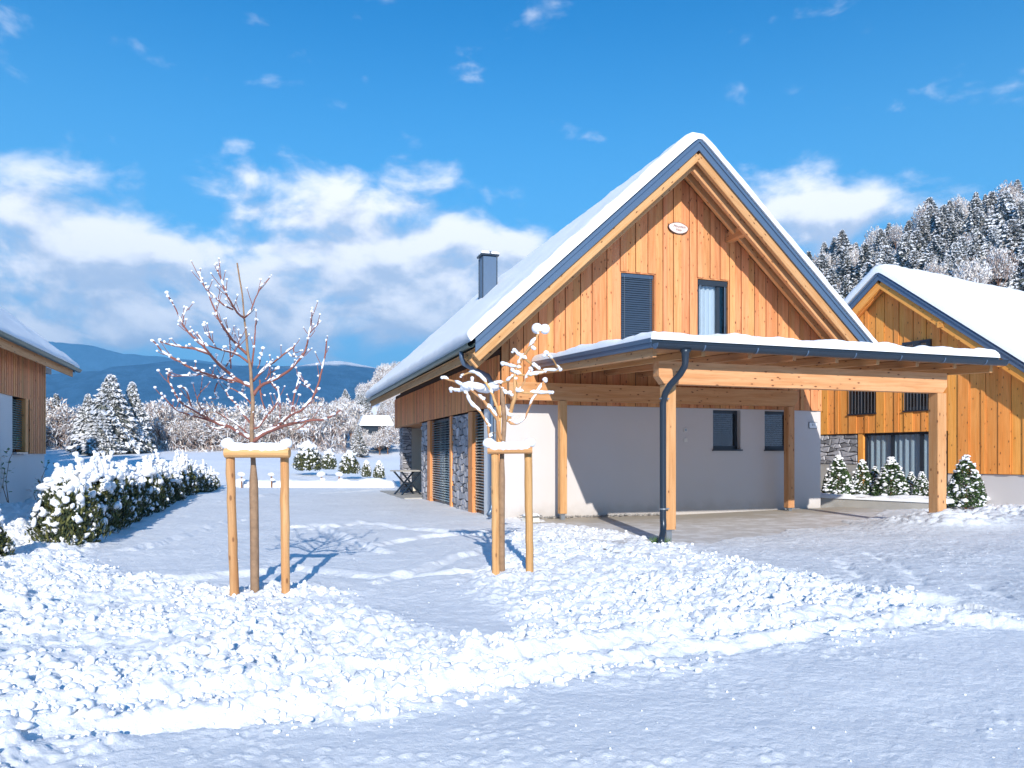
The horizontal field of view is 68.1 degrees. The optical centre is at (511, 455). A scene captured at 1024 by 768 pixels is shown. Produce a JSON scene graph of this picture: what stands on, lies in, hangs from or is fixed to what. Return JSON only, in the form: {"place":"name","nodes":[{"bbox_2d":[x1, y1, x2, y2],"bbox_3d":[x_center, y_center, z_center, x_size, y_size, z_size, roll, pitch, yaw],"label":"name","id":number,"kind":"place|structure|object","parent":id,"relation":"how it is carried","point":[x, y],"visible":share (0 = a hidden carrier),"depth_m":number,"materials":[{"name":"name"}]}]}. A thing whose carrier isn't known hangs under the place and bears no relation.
{"place":"outdoors","nodes":[
{"label":"outdoors","id":0,"kind":"place"},
{"bbox_2d":[46,341,238,374],"bbox_3d":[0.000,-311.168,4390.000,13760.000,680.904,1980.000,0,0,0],"label":"distant mountain","id":1,"kind":"structure","parent":0,"point":[88,358],"depth_m":4107.98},
{"bbox_2d":[46,361,377,417],"bbox_3d":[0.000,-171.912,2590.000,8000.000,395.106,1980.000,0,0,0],"label":"forested mountain","id":2,"kind":"structure","parent":0,"point":[338,378],"depth_m":2145.28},
{"bbox_2d":[390,470,421,494],"bbox_3d":[-3.720,0.959,26.978,1.000,0.917,0.760,0,0,-35],"label":"table","id":3,"kind":"object","parent":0,"point":[409,482],"visible":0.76,"depth_m":26.84,"materials":[{"name":"metal"}]},
{"bbox_2d":[45,253,892,469],"bbox_3d":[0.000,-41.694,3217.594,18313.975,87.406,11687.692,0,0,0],"label":"snowy terrain","id":4,"kind":"structure","parent":0,"point":[390,459],"depth_m":73.28,"materials":[{"name":"white snow"}]},
{"bbox_2d":[0,307,81,503],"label":"chalet","id":5,"kind":"object","parent":4,"relation":"on","point":[28,356],"visible":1,"depth_m":18.54,"materials":[{"name":"wood"}]},
{"bbox_2d":[12,398,27,453],"bbox_3d":[-12.025,-0.728,18.242,0.410,1.345,0.910,0,0,-18],"label":"window","id":6,"kind":"structure","parent":5,"relation":"in","point":[14,412],"depth_m":18.35,"materials":[{"name":"grey glass"}]},
{"bbox_2d":[46,393,69,446],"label":"snowy spruce","id":7,"kind":"object","parent":4,"relation":"on","point":[56,400],"visible":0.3,"depth_m":87.66,"materials":[{"name":"white plant"}]},
{"bbox_2d":[46,397,76,424],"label":"bare tree","id":8,"kind":"object","parent":4,"relation":"on","point":[48,406],"visible":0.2,"depth_m":87.28,"materials":[{"name":"white plant"}]},
{"bbox_2d":[46,407,77,446],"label":"bare tree","id":9,"kind":"object","parent":4,"relation":"on","point":[57,415],"visible":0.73,"depth_m":85.28,"materials":[{"name":"white plant"}]},
{"bbox_2d":[65,394,92,451],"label":"snowy spruce","id":10,"kind":"object","parent":4,"relation":"on","point":[81,421],"visible":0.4,"depth_m":75.31,"materials":[{"name":"white plant"}]},
{"bbox_2d":[65,374,143,454],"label":"snowy spruce","id":11,"kind":"object","parent":4,"relation":"on","point":[110,403],"visible":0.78,"depth_m":73.20,"materials":[{"name":"white plant"}]},
{"bbox_2d":[82,413,126,454],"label":"snowy spruce","id":12,"kind":"object","parent":4,"relation":"on","point":[99,439],"visible":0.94,"depth_m":70.36,"materials":[{"name":"white plant"}]},
{"bbox_2d":[124,381,156,452],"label":"snowy spruce","id":13,"kind":"object","parent":4,"relation":"on","point":[141,415],"visible":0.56,"depth_m":76.65,"materials":[{"name":"white plant"}]},
{"bbox_2d":[145,398,179,448],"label":"bare tree","id":14,"kind":"object","parent":4,"relation":"on","point":[157,412],"visible":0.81,"depth_m":84.54,"materials":[{"name":"white plant"}]},
{"bbox_2d":[166,420,197,449],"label":"bare tree","id":15,"kind":"object","parent":4,"relation":"on","point":[183,426],"visible":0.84,"depth_m":84.33,"materials":[{"name":"white plant"}]},
{"bbox_2d":[174,401,212,421],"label":"bare tree","id":16,"kind":"object","parent":4,"relation":"on","point":[184,416],"visible":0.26,"depth_m":102.02,"materials":[{"name":"white plant"}]},
{"bbox_2d":[46,423,347,453],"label":"thicket","id":17,"kind":"object","parent":4,"relation":"on","point":[296,441],"visible":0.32,"depth_m":83.99,"materials":[{"name":"white plant"}]},
{"bbox_2d":[185,401,231,420],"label":"bare tree","id":18,"kind":"object","parent":4,"relation":"on","point":[218,409],"visible":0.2,"depth_m":102.10,"materials":[{"name":"white plant"}]},
{"bbox_2d":[190,413,230,450],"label":"bare tree","id":19,"kind":"object","parent":4,"relation":"on","point":[200,426],"visible":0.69,"depth_m":84.70,"materials":[{"name":"white plant"}]},
{"bbox_2d":[220,400,266,440],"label":"bare tree","id":20,"kind":"object","parent":4,"relation":"on","point":[237,415],"visible":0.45,"depth_m":88.86,"materials":[{"name":"white plant"}]},
{"bbox_2d":[262,400,298,439],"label":"bare tree","id":21,"kind":"object","parent":4,"relation":"on","point":[284,412],"visible":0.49,"depth_m":85.65,"materials":[{"name":"white plant"}]},
{"bbox_2d":[297,402,329,441],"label":"bare tree","id":22,"kind":"object","parent":4,"relation":"on","point":[318,415],"visible":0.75,"depth_m":84.08,"materials":[{"name":"white plant"}]},
{"bbox_2d":[300,397,337,442],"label":"bare tree","id":23,"kind":"object","parent":4,"relation":"on","point":[325,404],"visible":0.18,"depth_m":88.17,"materials":[{"name":"white plant"}]},
{"bbox_2d":[324,404,351,446],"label":"bare tree","id":24,"kind":"object","parent":4,"relation":"on","point":[342,416],"visible":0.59,"depth_m":89.54,"materials":[{"name":"white plant"}]},
{"bbox_2d":[337,400,370,442],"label":"bare tree","id":25,"kind":"object","parent":4,"relation":"on","point":[355,410],"visible":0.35,"depth_m":101.78,"materials":[{"name":"white plant"}]},
{"bbox_2d":[350,424,370,456],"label":"pine tree","id":26,"kind":"object","parent":4,"relation":"on","point":[358,446],"visible":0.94,"depth_m":84.73,"materials":[{"name":"white plant"}]},
{"bbox_2d":[357,415,393,445],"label":"shed","id":27,"kind":"structure","parent":4,"relation":"on","point":[371,423],"depth_m":93.58,"materials":[{"name":"metal"}]},
{"bbox_2d":[368,429,390,454],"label":"bare tree","id":28,"kind":"object","parent":4,"relation":"on","point":[379,437],"visible":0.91,"depth_m":90.49,"materials":[{"name":"white plant"}]},
{"bbox_2d":[377,424,399,453],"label":"bare tree","id":29,"kind":"object","parent":4,"relation":"on","point":[392,433],"visible":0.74,"depth_m":91.57,"materials":[{"name":"white plant"}]},
{"bbox_2d":[365,132,877,517],"bbox_3d":[1.665,-2.789,24.571,10.708,8.978,16.245,0,0,-18],"label":"chalet","id":30,"kind":"object","parent":4,"relation":"on","point":[688,234],"visible":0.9,"depth_m":17.88,"materials":[{"name":"wood"}]},
{"bbox_2d":[432,419,449,503],"bbox_3d":[-2.038,0.175,23.017,0.485,2.550,1.545,0,0,-18],"label":"side window","id":31,"kind":"structure","parent":30,"relation":"in","point":[435,471],"depth_m":23.02,"materials":[{"name":"grey glass"}]},
{"bbox_2d":[444,418,449,504],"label":"side window","id":32,"kind":"structure","parent":30,"relation":"in","point":[446,488],"depth_m":21.90,"materials":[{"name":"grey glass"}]},
{"bbox_2d":[475,411,483,513],"bbox_3d":[-0.553,0.175,18.482,0.485,2.550,0.950,0,0,-18],"label":"side window","id":33,"kind":"structure","parent":30,"relation":"in","point":[480,510],"depth_m":18.56,"materials":[{"name":"grey glass"}]},
{"bbox_2d":[621,273,652,339],"bbox_3d":[2.834,-3.217,18.002,0.906,2.065,0.820,0,0,-18],"label":"window","id":34,"kind":"structure","parent":30,"relation":"in","point":[636,290],"depth_m":17.73,"materials":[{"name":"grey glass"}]},
{"bbox_2d":[698,280,726,334],"bbox_3d":[4.774,-3.217,18.574,0.883,2.065,0.700,0,0,-18],"label":"window","id":35,"kind":"structure","parent":30,"relation":"in","point":[712,295],"depth_m":18.43,"materials":[{"name":"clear glass"}]},
{"bbox_2d":[712,410,742,450],"bbox_3d":[5.125,-0.623,18.825,0.820,0.995,0.880,0,0,-18],"label":"window","id":36,"kind":"structure","parent":30,"relation":"in","point":[724,421],"depth_m":18.97,"materials":[{"name":"grey glass"}]},
{"bbox_2d":[764,411,783,450],"bbox_3d":[6.531,-0.623,19.285,0.820,0.995,0.880,0,0,-18],"label":"window","id":37,"kind":"structure","parent":30,"relation":"in","point":[774,421],"depth_m":19.22,"materials":[{"name":"grey glass"}]},
{"bbox_2d":[815,254,832,276],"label":"pine tree","id":38,"kind":"object","parent":4,"relation":"on","point":[821,265],"visible":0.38,"depth_m":182.48,"materials":[{"name":"white plant"}]},
{"bbox_2d":[825,268,840,286],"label":"pine tree","id":39,"kind":"object","parent":4,"relation":"on","point":[831,277],"visible":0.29,"depth_m":153.23,"materials":[{"name":"white plant"}]},
{"bbox_2d":[828,229,853,266],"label":"pine tree","id":40,"kind":"object","parent":4,"relation":"on","point":[843,241],"visible":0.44,"depth_m":192.28,"materials":[{"name":"white plant"}]},
{"bbox_2d":[835,248,854,277],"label":"pine tree","id":41,"kind":"object","parent":4,"relation":"on","point":[845,252],"visible":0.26,"depth_m":167.83,"materials":[{"name":"white plant"}]},
{"bbox_2d":[839,275,851,298],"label":"pine tree","id":42,"kind":"object","parent":4,"relation":"on","point":[845,289],"visible":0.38,"depth_m":143.51,"materials":[{"name":"white plant"}]},
{"bbox_2d":[837,256,854,287],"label":"pine tree","id":43,"kind":"object","parent":4,"relation":"on","point":[847,267],"visible":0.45,"depth_m":163.91,"materials":[{"name":"white plant"}]},
{"bbox_2d":[849,243,875,289],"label":"pine tree","id":44,"kind":"object","parent":4,"relation":"on","point":[865,256],"visible":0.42,"depth_m":160.19,"materials":[{"name":"white plant"}]},
{"bbox_2d":[869,229,889,256],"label":"pine tree","id":45,"kind":"object","parent":4,"relation":"on","point":[879,236],"visible":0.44,"depth_m":188.66,"materials":[{"name":"white plant"}]},
{"bbox_2d":[875,245,899,265],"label":"pine tree","id":46,"kind":"object","parent":4,"relation":"on","point":[885,255],"visible":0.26,"depth_m":138.02,"materials":[{"name":"white plant"}]},
{"bbox_2d":[887,222,903,250],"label":"bare tree","id":47,"kind":"object","parent":4,"relation":"on","point":[893,232],"visible":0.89,"depth_m":195.90,"materials":[{"name":"white plant"}]},
{"bbox_2d":[894,233,915,266],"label":"pine tree","id":48,"kind":"object","parent":4,"relation":"on","point":[905,247],"visible":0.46,"depth_m":155.36,"materials":[{"name":"white plant"}]},
{"bbox_2d":[903,250,922,269],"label":"pine tree","id":49,"kind":"object","parent":4,"relation":"on","point":[913,261],"visible":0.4,"depth_m":146.74,"materials":[{"name":"white plant"}]},
{"bbox_2d":[910,230,927,257],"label":"pine tree","id":50,"kind":"object","parent":4,"relation":"on","point":[918,241],"visible":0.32,"depth_m":159.02,"materials":[{"name":"white plant"}]},
{"bbox_2d":[910,202,931,228],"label":"bare tree","id":51,"kind":"object","parent":4,"relation":"on","point":[918,213],"visible":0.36,"depth_m":190.31,"materials":[{"name":"white plant"}]},
{"bbox_2d":[821,264,1023,504],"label":"chalet","id":52,"kind":"object","parent":4,"relation":"on","point":[899,305],"visible":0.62,"depth_m":20.41,"materials":[{"name":"wood"}]},
{"bbox_2d":[847,391,876,414],"bbox_3d":[10.463,-1.652,22.200,0.700,0.895,0.940,0,0,-29],"label":"window","id":53,"kind":"structure","parent":52,"relation":"in","point":[867,394],"depth_m":22.46,"materials":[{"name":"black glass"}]},
{"bbox_2d":[865,431,948,485],"bbox_3d":[11.264,0.060,21.233,0.870,1.440,2.430,0,0,-29],"label":"terrace door","id":54,"kind":"structure","parent":52,"relation":"in","point":[910,450],"depth_m":21.16,"materials":[{"name":"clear glass"}]},
{"bbox_2d":[902,393,928,411],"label":"window","id":55,"kind":"structure","parent":52,"relation":"in","point":[913,395],"depth_m":20.94,"materials":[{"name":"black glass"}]},
{"bbox_2d":[911,215,933,243],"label":"pine tree","id":56,"kind":"object","parent":4,"relation":"on","point":[923,227],"visible":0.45,"depth_m":174.82,"materials":[{"name":"white plant"}]},
{"bbox_2d":[923,204,936,236],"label":"pine tree","id":57,"kind":"object","parent":4,"relation":"on","point":[929,215],"visible":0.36,"depth_m":179.55,"materials":[{"name":"white plant"}]},
{"bbox_2d":[920,234,948,267],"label":"pine tree","id":58,"kind":"object","parent":4,"relation":"on","point":[936,247],"visible":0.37,"depth_m":145.95,"materials":[{"name":"white plant"}]},
{"bbox_2d":[923,258,948,275],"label":"bare tree","id":59,"kind":"object","parent":4,"relation":"on","point":[932,267],"visible":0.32,"depth_m":128.51,"materials":[{"name":"white plant"}]},
{"bbox_2d":[930,204,961,239],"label":"pine tree","id":60,"kind":"object","parent":4,"relation":"on","point":[944,221],"visible":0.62,"depth_m":174.74,"materials":[{"name":"white plant"}]},
{"bbox_2d":[941,243,961,267],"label":"snowy spruce","id":61,"kind":"object","parent":4,"relation":"on","point":[955,252],"visible":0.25,"depth_m":139.33,"materials":[{"name":"white plant"}]},
{"bbox_2d":[945,223,959,251],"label":"pine tree","id":62,"kind":"object","parent":4,"relation":"on","point":[952,236],"visible":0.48,"depth_m":162.67,"materials":[{"name":"grey plant"}]},
{"bbox_2d":[947,194,969,216],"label":"bare tree","id":63,"kind":"object","parent":4,"relation":"on","point":[956,201],"visible":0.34,"depth_m":192.46,"materials":[{"name":"white plant"}]},
{"bbox_2d":[952,204,966,233],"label":"pine tree","id":64,"kind":"object","parent":4,"relation":"on","point":[959,217],"visible":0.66,"depth_m":181.28,"materials":[{"name":"white plant"}]},
{"bbox_2d":[951,254,990,283],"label":"bare tree","id":65,"kind":"object","parent":4,"relation":"on","point":[974,275],"visible":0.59,"depth_m":119.09,"materials":[{"name":"white plant"}]},
{"bbox_2d":[959,197,984,235],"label":"pine tree","id":66,"kind":"object","parent":4,"relation":"on","point":[976,202],"visible":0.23,"depth_m":164.41,"materials":[{"name":"white plant"}]},
{"bbox_2d":[957,207,991,247],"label":"pine tree","id":67,"kind":"object","parent":4,"relation":"on","point":[975,223],"visible":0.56,"depth_m":150.86,"materials":[{"name":"white plant"}]},
{"bbox_2d":[966,233,985,264],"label":"pine tree","id":68,"kind":"object","parent":4,"relation":"on","point":[974,242],"visible":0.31,"depth_m":137.95,"materials":[{"name":"white plant"}]},
{"bbox_2d":[982,191,997,218],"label":"pine tree","id":69,"kind":"object","parent":4,"relation":"on","point":[991,200],"visible":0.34,"depth_m":167.17,"materials":[{"name":"white plant"}]},
{"bbox_2d":[980,228,1000,261],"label":"snowy spruce","id":70,"kind":"object","parent":4,"relation":"on","point":[992,238],"visible":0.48,"depth_m":141.44,"materials":[{"name":"white plant"}]},
{"bbox_2d":[980,244,1019,286],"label":"bare tree","id":71,"kind":"object","parent":4,"relation":"on","point":[997,266],"visible":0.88,"depth_m":119.70,"materials":[{"name":"white plant"}]},
{"bbox_2d":[984,189,1016,236],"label":"snowy spruce","id":72,"kind":"object","parent":4,"relation":"on","point":[1002,213],"visible":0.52,"depth_m":149.03,"materials":[{"name":"white plant"}]},
{"bbox_2d":[987,219,1023,286],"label":"pine tree","id":73,"kind":"object","parent":4,"relation":"on","point":[1012,235],"visible":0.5,"depth_m":123.20,"materials":[{"name":"white plant"}]},
{"bbox_2d":[994,180,1021,198],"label":"bare tree","id":74,"kind":"object","parent":4,"relation":"on","point":[1012,190],"visible":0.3,"depth_m":177.11,"materials":[{"name":"white plant"}]},
{"bbox_2d":[999,239,1023,290],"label":"pine tree","id":75,"kind":"object","parent":4,"relation":"on","point":[1017,282],"visible":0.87,"depth_m":119.49,"materials":[{"name":"white plant"}]},
{"bbox_2d":[1012,200,1023,229],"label":"pine tree","id":76,"kind":"object","parent":4,"relation":"on","point":[1019,214],"visible":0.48,"depth_m":144.76,"materials":[{"name":"white plant"}]},
{"bbox_2d":[0,460,1023,767],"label":"snow ground","id":77,"kind":"structure","parent":0,"point":[900,700],"depth_m":5.59,"materials":[{"name":"white snow"}]},
{"bbox_2d":[0,508,15,558],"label":"hedge shrub","id":78,"kind":"object","parent":77,"relation":"on","point":[5,543],"visible":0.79,"depth_m":9.99,"materials":[{"name":"green plant"}]},
{"bbox_2d":[25,451,110,545],"bbox_3d":[-6.919,0.751,11.801,1.086,1.645,1.102,0,0,4],"label":"hedge shrub","id":79,"kind":"object","parent":77,"relation":"on","point":[64,503],"visible":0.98,"depth_m":11.54,"materials":[{"name":"green plant"}]},
{"bbox_2d":[68,452,124,533],"bbox_3d":[-7.233,0.730,12.998,1.034,1.590,0.994,0,0,-41],"label":"hedge shrub","id":80,"kind":"object","parent":77,"relation":"on","point":[100,489],"visible":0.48,"depth_m":12.96,"materials":[{"name":"green plant"}]},
{"bbox_2d":[92,450,136,527],"bbox_3d":[-7.597,0.697,14.091,1.010,1.607,1.030,0,0,36],"label":"hedge shrub","id":81,"kind":"object","parent":77,"relation":"on","point":[117,482],"visible":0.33,"depth_m":14.01,"materials":[{"name":"green plant"}]},
{"bbox_2d":[105,450,146,522],"bbox_3d":[-7.955,0.698,15.267,1.045,1.620,1.061,0,0,5],"label":"hedge shrub","id":82,"kind":"object","parent":77,"relation":"on","point":[133,490],"visible":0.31,"depth_m":15.21,"materials":[{"name":"green plant"}]},
{"bbox_2d":[122,458,154,516],"bbox_3d":[-8.289,0.771,16.437,0.995,1.467,0.956,0,0,3],"label":"hedge shrub","id":83,"kind":"object","parent":77,"relation":"on","point":[146,494],"visible":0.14,"depth_m":16.38,"materials":[{"name":"green plant"}]},
{"bbox_2d":[136,454,168,512],"bbox_3d":[-8.508,0.726,17.593,1.023,1.570,1.043,0,0,40],"label":"hedge shrub","id":84,"kind":"object","parent":77,"relation":"on","point":[152,480],"visible":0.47,"depth_m":17.50,"materials":[{"name":"green plant"}]},
{"bbox_2d":[142,449,175,506],"bbox_3d":[-8.922,0.653,18.720,1.038,1.665,1.054,0,0,1],"label":"hedge shrub","id":85,"kind":"object","parent":77,"relation":"on","point":[159,463],"visible":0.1,"depth_m":18.74,"materials":[{"name":"green plant"}]},
{"bbox_2d":[165,460,186,500],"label":"hedge shrub","id":86,"kind":"object","parent":77,"relation":"on","point":[177,486],"visible":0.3,"depth_m":20.93,"materials":[{"name":"green plant"}]},
{"bbox_2d":[168,450,198,495],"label":"hedge shrub","id":87,"kind":"object","parent":77,"relation":"on","point":[187,473],"visible":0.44,"depth_m":23.19,"materials":[{"name":"green plant"}]},
{"bbox_2d":[194,460,210,492],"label":"hedge shrub","id":88,"kind":"object","parent":77,"relation":"on","point":[202,477],"visible":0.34,"depth_m":26.80,"materials":[{"name":"green plant"}]},
{"bbox_2d":[150,258,342,595],"bbox_3d":[-2.708,-0.142,7.747,2.061,3.673,1.091,0,0,0],"label":"young tree","id":89,"kind":"object","parent":77,"relation":"on","point":[252,450],"visible":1,"depth_m":7.64,"materials":[{"name":"brown plant"}]},
{"bbox_2d":[291,440,322,470],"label":"snowy bush","id":90,"kind":"object","parent":77,"relation":"on","point":[307,457],"visible":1,"depth_m":45.56,"materials":[{"name":"white snow"}]},
{"bbox_2d":[235,478,397,487],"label":"snow bank","id":91,"kind":"structure","parent":77,"relation":"on","point":[372,483],"depth_m":34.16,"materials":[{"name":"white snow"}]},
{"bbox_2d":[320,449,337,469],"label":"snowy bush","id":92,"kind":"object","parent":77,"relation":"on","point":[328,460],"visible":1,"depth_m":45.75,"materials":[{"name":"white snow"}]},
{"bbox_2d":[338,450,360,474],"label":"snowy bush","id":93,"kind":"object","parent":77,"relation":"on","point":[349,463],"visible":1,"depth_m":41.73,"materials":[{"name":"white snow"}]},
{"bbox_2d":[372,460,384,478],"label":"snowy bush","id":94,"kind":"object","parent":77,"relation":"on","point":[379,472],"visible":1,"depth_m":41.84,"materials":[{"name":"white snow"}]},
{"bbox_2d":[440,323,561,574],"bbox_3d":[-0.172,0.018,9.141,1.555,3.286,0.550,0,0,9],"label":"young tree","id":95,"kind":"object","parent":77,"relation":"on","point":[495,449],"visible":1,"depth_m":9.07,"materials":[{"name":"brown plant"}]},
{"bbox_2d":[821,491,989,503],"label":"snow","id":96,"kind":"structure","parent":77,"relation":"on","point":[910,498],"depth_m":18.75,"materials":[{"name":"white snow"}]},
{"bbox_2d":[821,455,853,494],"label":"garden shrub","id":97,"kind":"object","parent":96,"relation":"on","point":[832,477],"visible":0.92,"depth_m":20.02,"materials":[{"name":"green plant"}]},
{"bbox_2d":[850,459,874,494],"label":"garden shrub","id":98,"kind":"object","parent":96,"relation":"on","point":[861,472],"visible":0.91,"depth_m":19.86,"materials":[{"name":"green plant"}]},
{"bbox_2d":[870,456,911,495],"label":"garden shrub","id":99,"kind":"object","parent":96,"relation":"on","point":[891,466],"visible":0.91,"depth_m":19.23,"materials":[{"name":"green plant"}]},
{"bbox_2d":[911,471,928,495],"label":"garden shrub","id":100,"kind":"object","parent":96,"relation":"on","point":[922,480],"visible":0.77,"depth_m":18.91,"materials":[{"name":"green plant"}]},
{"bbox_2d":[946,455,988,508],"bbox_3d":[10.662,0.675,17.820,0.853,1.421,0.926,0,0,-29],"label":"garden shrub","id":101,"kind":"object","parent":96,"relation":"on","point":[966,466],"visible":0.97,"depth_m":17.62,"materials":[{"name":"green plant"}]},
{"bbox_2d":[0,0,1023,367],"label":"sky","id":102,"kind":"structure","parent":0,"point":[361,156],"materials":[{"name":"blue"}]},
{"bbox_2d":[521,507,883,553],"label":"carport floor","id":103,"kind":"structure","parent":0,"point":[709,528],"depth_m":15.69,"materials":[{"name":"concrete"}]},
{"bbox_2d":[517,513,659,517],"bbox_3d":[1.959,1.359,17.253,3.869,0.056,0.267,0,0,-18],"label":"gravel strip","id":104,"kind":"object","parent":103,"relation":"on","point":[597,515],"visible":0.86,"depth_m":17.21,"materials":[{"name":"grey gravel"}]},
{"bbox_2d":[507,331,1008,542],"bbox_3d":[4.377,-0.361,15.136,7.784,3.770,5.695,0,0,-18],"label":"carport","id":105,"kind":"object","parent":103,"relation":"on","point":[668,361],"visible":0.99,"depth_m":13.36,"materials":[{"name":"brown wood"}]},
{"bbox_2d":[821,497,928,509],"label":"kerb","id":106,"kind":"structure","parent":103,"relation":"on","point":[871,504],"depth_m":18.83,"materials":[{"name":"concrete"}]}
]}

